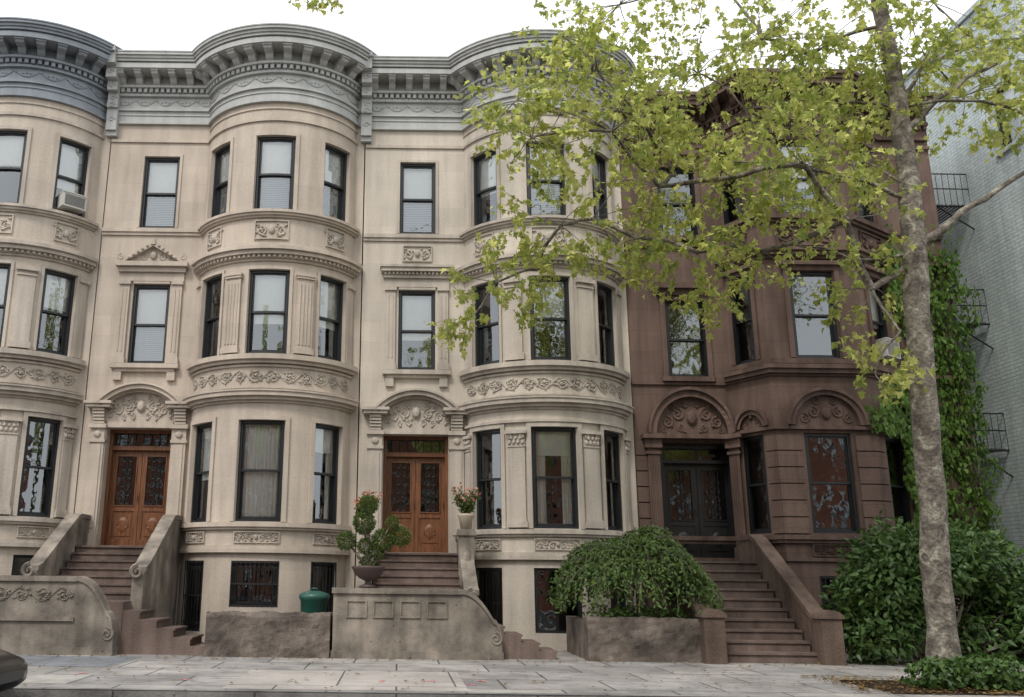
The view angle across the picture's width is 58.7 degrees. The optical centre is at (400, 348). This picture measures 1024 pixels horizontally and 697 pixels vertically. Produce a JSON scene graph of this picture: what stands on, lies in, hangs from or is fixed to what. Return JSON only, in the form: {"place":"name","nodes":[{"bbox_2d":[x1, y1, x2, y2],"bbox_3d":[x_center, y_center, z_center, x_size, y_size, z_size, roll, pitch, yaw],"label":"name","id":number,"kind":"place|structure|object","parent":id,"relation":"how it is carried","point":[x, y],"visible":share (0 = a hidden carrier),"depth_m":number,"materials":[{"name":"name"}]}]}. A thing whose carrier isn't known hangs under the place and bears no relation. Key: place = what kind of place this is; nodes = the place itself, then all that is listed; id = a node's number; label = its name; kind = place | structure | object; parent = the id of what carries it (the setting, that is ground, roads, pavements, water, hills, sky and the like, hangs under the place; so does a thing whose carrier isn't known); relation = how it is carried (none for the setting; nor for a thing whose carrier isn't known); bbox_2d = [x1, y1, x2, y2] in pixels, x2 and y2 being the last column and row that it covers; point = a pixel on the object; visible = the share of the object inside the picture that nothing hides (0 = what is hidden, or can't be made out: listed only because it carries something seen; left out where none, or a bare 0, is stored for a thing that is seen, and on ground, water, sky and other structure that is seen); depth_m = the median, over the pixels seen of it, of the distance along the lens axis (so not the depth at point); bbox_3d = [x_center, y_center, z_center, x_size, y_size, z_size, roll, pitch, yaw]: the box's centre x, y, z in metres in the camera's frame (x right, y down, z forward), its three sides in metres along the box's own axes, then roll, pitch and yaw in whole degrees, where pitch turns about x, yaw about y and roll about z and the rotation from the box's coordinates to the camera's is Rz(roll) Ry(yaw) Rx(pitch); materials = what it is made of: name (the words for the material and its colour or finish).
{"place":"outdoors","nodes":[
{"label":"outdoors","id":0,"kind":"place"},
{"bbox_2d":[0,649,27,691],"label":"parked car","id":1,"kind":"object","parent":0,"point":[13,670],"visible":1,"depth_m":11.17,"materials":[{"name":"black paint"}]},
{"bbox_2d":[0,0,976,90],"label":"sky","id":2,"kind":"structure","parent":0,"point":[386,27],"materials":[{"name":"white"}]},
{"bbox_2d":[16,650,1023,696],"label":"sidewalk","id":3,"kind":"structure","parent":0,"point":[570,673],"depth_m":14.58,"materials":[{"name":"concrete"}]},
{"bbox_2d":[0,17,122,574],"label":"limestone rowhouse","id":4,"kind":"structure","parent":3,"relation":"on","point":[55,141],"depth_m":22.68,"materials":[{"name":"beige stone"}]},
{"bbox_2d":[56,190,87,214],"bbox_3d":[-8.381,-3.707,22.917,0.467,0.390,0.659,-13,-20,43],"label":"air conditioner","id":5,"kind":"object","parent":4,"relation":"attached to","point":[72,202],"visible":0.98,"depth_m":22.78,"materials":[{"name":"white metal"}]},
{"bbox_2d":[17,655,139,666],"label":"sidewalk patch slab","id":6,"kind":"structure","parent":3,"relation":"attached to","point":[85,661],"depth_m":16.05,"materials":[{"name":"grey concrete"}]},
{"bbox_2d":[0,513,204,655],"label":"stone stoop","id":7,"kind":"object","parent":3,"relation":"on","point":[69,591],"visible":0.98,"depth_m":17.60,"materials":[{"name":"beige stone"}]},
{"bbox_2d":[75,23,376,641],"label":"limestone rowhouse","id":8,"kind":"structure","parent":3,"relation":"on","point":[222,407],"depth_m":22.46,"materials":[{"name":"beige stone"}]},
{"bbox_2d":[100,429,171,545],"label":"door wood","id":9,"kind":"structure","parent":8,"relation":"in","point":[122,525],"depth_m":22.12,"materials":[{"name":"brown wood"}]},
{"bbox_2d":[204,611,331,657],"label":"front wall","id":10,"kind":"structure","parent":3,"relation":"on","point":[271,634],"depth_m":17.28,"materials":[{"name":"stone"}]},
{"bbox_2d":[227,611,332,654],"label":"side walls","id":11,"kind":"structure","parent":3,"relation":"on","point":[331,628],"depth_m":18.05,"materials":[{"name":"stone"}]},
{"bbox_2d":[75,672,485,684],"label":"utility paint marks","id":12,"kind":"object","parent":3,"relation":"on","point":[380,680],"visible":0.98,"depth_m":13.47},
{"bbox_2d":[299,588,329,612],"bbox_3d":[-1.787,5.577,18.490,0.640,1.284,0.630,12,-18,-39],"label":"trash bin","id":13,"kind":"object","parent":3,"relation":"on","point":[311,601],"visible":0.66,"depth_m":18.35,"materials":[{"name":"green plastic"}]},
{"bbox_2d":[221,670,468,690],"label":"sidewalk patch slab","id":14,"kind":"structure","parent":3,"relation":"attached to","point":[321,680],"depth_m":13.41,"materials":[{"name":"concrete"}]},
{"bbox_2d":[331,529,557,659],"bbox_3d":[0.872,5.253,19.572,4.410,2.610,4.380,1,-14,0],"label":"stone stoop","id":15,"kind":"object","parent":3,"relation":"on","point":[428,606],"visible":0.88,"depth_m":17.41,"materials":[{"name":"beige stone"}]},
{"bbox_2d":[354,490,383,534],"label":"potted flowers","id":16,"kind":"object","parent":15,"relation":"on","point":[357,505],"visible":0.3,"depth_m":20.04,"materials":[{"name":"green plant"}]},
{"bbox_2d":[336,494,411,587],"bbox_3d":[-0.522,3.808,17.872,1.527,1.837,0.660,1,-14,0],"label":"topiary plant","id":17,"kind":"object","parent":15,"relation":"on","point":[369,570],"visible":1,"depth_m":17.78,"materials":[{"name":"green plant"}]},
{"bbox_2d":[451,482,481,528],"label":"potted flowers","id":18,"kind":"object","parent":15,"relation":"on","point":[467,508],"visible":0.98,"depth_m":19.96,"materials":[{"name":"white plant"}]},
{"bbox_2d":[355,29,641,650],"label":"limestone rowhouse","id":19,"kind":"structure","parent":3,"relation":"on","point":[529,433],"depth_m":22.44,"materials":[{"name":"beige stone"}]},
{"bbox_2d":[382,436,447,552],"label":"door wood","id":20,"kind":"structure","parent":19,"relation":"in","point":[429,530],"depth_m":22.11,"materials":[{"name":"brown wood"}]},
{"bbox_2d":[18,653,1023,695],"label":"leaf litter","id":21,"kind":"object","parent":3,"relation":"on","point":[861,686],"visible":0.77,"depth_m":13.91,"materials":[{"name":"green plant"}]},
{"bbox_2d":[566,616,660,658],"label":"side walls","id":22,"kind":"structure","parent":3,"relation":"on","point":[575,633],"depth_m":18.56,"materials":[{"name":"stone"}]},
{"bbox_2d":[583,616,701,662],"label":"front wall","id":23,"kind":"structure","parent":3,"relation":"on","point":[638,639],"depth_m":17.27,"materials":[{"name":"stone"}]},
{"bbox_2d":[647,533,846,665],"bbox_3d":[7.082,5.287,19.442,2.710,2.623,4.650,1,-14,0],"label":"brownstone stoop","id":24,"kind":"object","parent":3,"relation":"on","point":[776,613],"visible":0.7,"depth_m":18.25,"materials":[{"name":"stone"}]},
{"bbox_2d":[619,120,992,653],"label":"walls","id":25,"kind":"structure","parent":3,"relation":"on","point":[873,455],"depth_m":21.87,"materials":[{"name":"brown stone"}]},
{"bbox_2d":[660,444,735,557],"bbox_3d":[7.352,3.792,22.121,1.955,2.850,0.300,1,-14,0],"label":"black door","id":26,"kind":"structure","parent":25,"relation":"attached to","point":[695,527],"depth_m":22.10,"materials":[{"name":"black wood"}]},
{"bbox_2d":[663,449,726,519],"bbox_3d":[7.343,3.379,22.303,1.648,1.760,0.050,1,-14,0],"label":"door glass","id":27,"kind":"object","parent":26,"relation":"attached to","point":[688,454],"visible":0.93,"depth_m":22.32,"materials":[{"name":"black glass"}]},
{"bbox_2d":[661,184,857,613],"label":"window panes","id":28,"kind":"object","parent":25,"relation":"attached to","point":[831,501],"depth_m":27.21,"materials":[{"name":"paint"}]},
{"bbox_2d":[674,470,866,609],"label":"iron grilles","id":29,"kind":"object","parent":25,"relation":"on","point":[711,507],"visible":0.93,"depth_m":22.20,"materials":[{"name":"black metal"}]},
{"bbox_2d":[663,89,885,183],"bbox_3d":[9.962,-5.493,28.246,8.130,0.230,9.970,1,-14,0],"label":"shades","id":30,"kind":"structure","parent":25,"relation":"on","point":[679,177],"depth_m":28.37,"materials":[{"name":"fabric"}]},
{"bbox_2d":[617,68,934,141],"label":"cornice","id":31,"kind":"structure","parent":25,"relation":"attached to","point":[725,100],"depth_m":23.55,"materials":[{"name":"brown stone"}]},
{"bbox_2d":[662,225,901,556],"bbox_3d":[9.319,0.945,21.790,5.833,7.990,1.104,0,-14,4],"label":"carved ornament","id":32,"kind":"object","parent":25,"relation":"attached to","point":[691,418],"visible":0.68,"depth_m":22.17,"materials":[{"name":"brown stone"}]},
{"bbox_2d":[656,142,912,624],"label":"frames","id":33,"kind":"structure","parent":25,"relation":"attached to","point":[882,324],"depth_m":21.75,"materials":[{"name":"black paint"}]},
{"bbox_2d":[875,337,900,362],"bbox_3d":[11.886,0.042,22.015,0.792,0.450,0.450,10,-17,-34],"label":"air conditioner","id":34,"kind":"object","parent":33,"relation":"attached to","point":[886,354],"visible":0.59,"depth_m":21.79,"materials":[{"name":"white metal"}]},
{"bbox_2d":[619,124,972,561],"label":"trim","id":35,"kind":"structure","parent":25,"relation":"attached to","point":[654,436],"depth_m":21.90,"materials":[{"name":"brown stone"}]},
{"bbox_2d":[778,147,879,329],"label":"shades","id":36,"kind":"object","parent":25,"relation":"hanging from","point":[873,301],"visible":0.13,"depth_m":22.87,"materials":[{"name":"white fabric"}]},
{"bbox_2d":[857,193,865,218],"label":"blinds","id":37,"kind":"object","parent":25,"relation":"attached to","point":[861,208],"visible":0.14,"depth_m":23.46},
{"bbox_2d":[863,224,1008,627],"bbox_3d":[13.486,1.927,22.487,2.548,10.496,5.746,-10,-18,35],"label":"climbing ivy","id":38,"kind":"object","parent":25,"relation":"attached to","point":[889,429],"visible":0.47,"depth_m":22.01,"materials":[{"name":"green plant"}]},
{"bbox_2d":[912,649,924,659],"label":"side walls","id":39,"kind":"structure","parent":3,"relation":"on","point":[915,658],"depth_m":18.32,"materials":[{"name":"brown stone"}]},
{"bbox_2d":[818,509,1023,667],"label":"rhododendron bush","id":40,"kind":"object","parent":3,"relation":"on","point":[891,581],"visible":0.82,"depth_m":17.15,"materials":[{"name":"green plant"}]},
{"bbox_2d":[841,680,1023,694],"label":"tree pit soil","id":41,"kind":"object","parent":3,"relation":"on","point":[895,689],"visible":0.5,"depth_m":13.14,"materials":[{"name":"brown soil"}]},
{"bbox_2d":[288,0,1023,685],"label":"plane tree","id":42,"kind":"object","parent":41,"relation":"on","point":[918,362],"visible":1,"depth_m":15.82,"materials":[{"name":"green plant"}]},
{"bbox_2d":[898,651,1023,691],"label":"ground ivy clump","id":43,"kind":"object","parent":41,"relation":"on","point":[985,671],"visible":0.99,"depth_m":13.23,"materials":[{"name":"green plant"}]},
{"bbox_2d":[904,0,1023,628],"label":"walls","id":44,"kind":"structure","parent":3,"relation":"on","point":[990,249],"depth_m":23.99,"materials":[{"name":"brick"}]},
{"bbox_2d":[903,0,1023,157],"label":"trim","id":45,"kind":"structure","parent":44,"relation":"attached to","point":[963,18],"depth_m":25.17,"materials":[{"name":"paint"}]},
{"bbox_2d":[931,173,1013,477],"bbox_3d":[15.306,-2.693,26.326,1.083,13.220,3.260,1,-14,0],"label":"fire escape","id":46,"kind":"object","parent":44,"relation":"attached to","point":[943,211],"visible":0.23,"depth_m":24.84,"materials":[{"name":"black metal"}]},
{"bbox_2d":[995,82,1010,145],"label":"frames","id":47,"kind":"structure","parent":44,"relation":"attached to","point":[1001,127],"depth_m":23.94,"materials":[{"name":"black paint"}]},
{"bbox_2d":[1002,88,1013,115],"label":"shades","id":48,"kind":"object","parent":44,"relation":"hanging from","point":[1009,94],"depth_m":23.84,"materials":[{"name":"white fabric"}]},
{"bbox_2d":[1007,118,1020,142],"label":"rooms","id":49,"kind":"object","parent":44,"relation":"in","point":[1016,122],"depth_m":28.43,"materials":[{"name":"paint"}]},
{"bbox_2d":[959,635,1023,664],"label":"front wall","id":50,"kind":"structure","parent":3,"relation":"on","point":[1009,647],"depth_m":17.53,"materials":[{"name":"brown stone"}]},
{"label":"planting soil","id":51,"kind":"structure","parent":3,"relation":"on","visible":0},
{"bbox_2d":[582,603,690,618],"bbox_3d":[4.697,5.458,18.024,2.147,0.730,0.914,2,-14,-4],"label":"groundcover plant","id":52,"kind":"object","parent":51,"relation":"on","point":[647,612],"visible":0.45,"depth_m":17.98,"materials":[{"name":"green plant"}]},
{"bbox_2d":[546,524,727,616],"bbox_3d":[4.825,4.945,18.484,3.587,2.668,2.878,1,-14,0],"label":"weeping shrub","id":53,"kind":"object","parent":51,"relation":"in","point":[622,560],"visible":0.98,"depth_m":18.02,"materials":[{"name":"green plant"}]},
{"label":"ground","id":54,"kind":"structure","parent":0,"visible":0},
{"bbox_2d":[0,687,810,696],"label":"curb","id":55,"kind":"structure","parent":54,"relation":"on","point":[67,692],"depth_m":12.08,"materials":[{"name":"concrete"}]}
]}

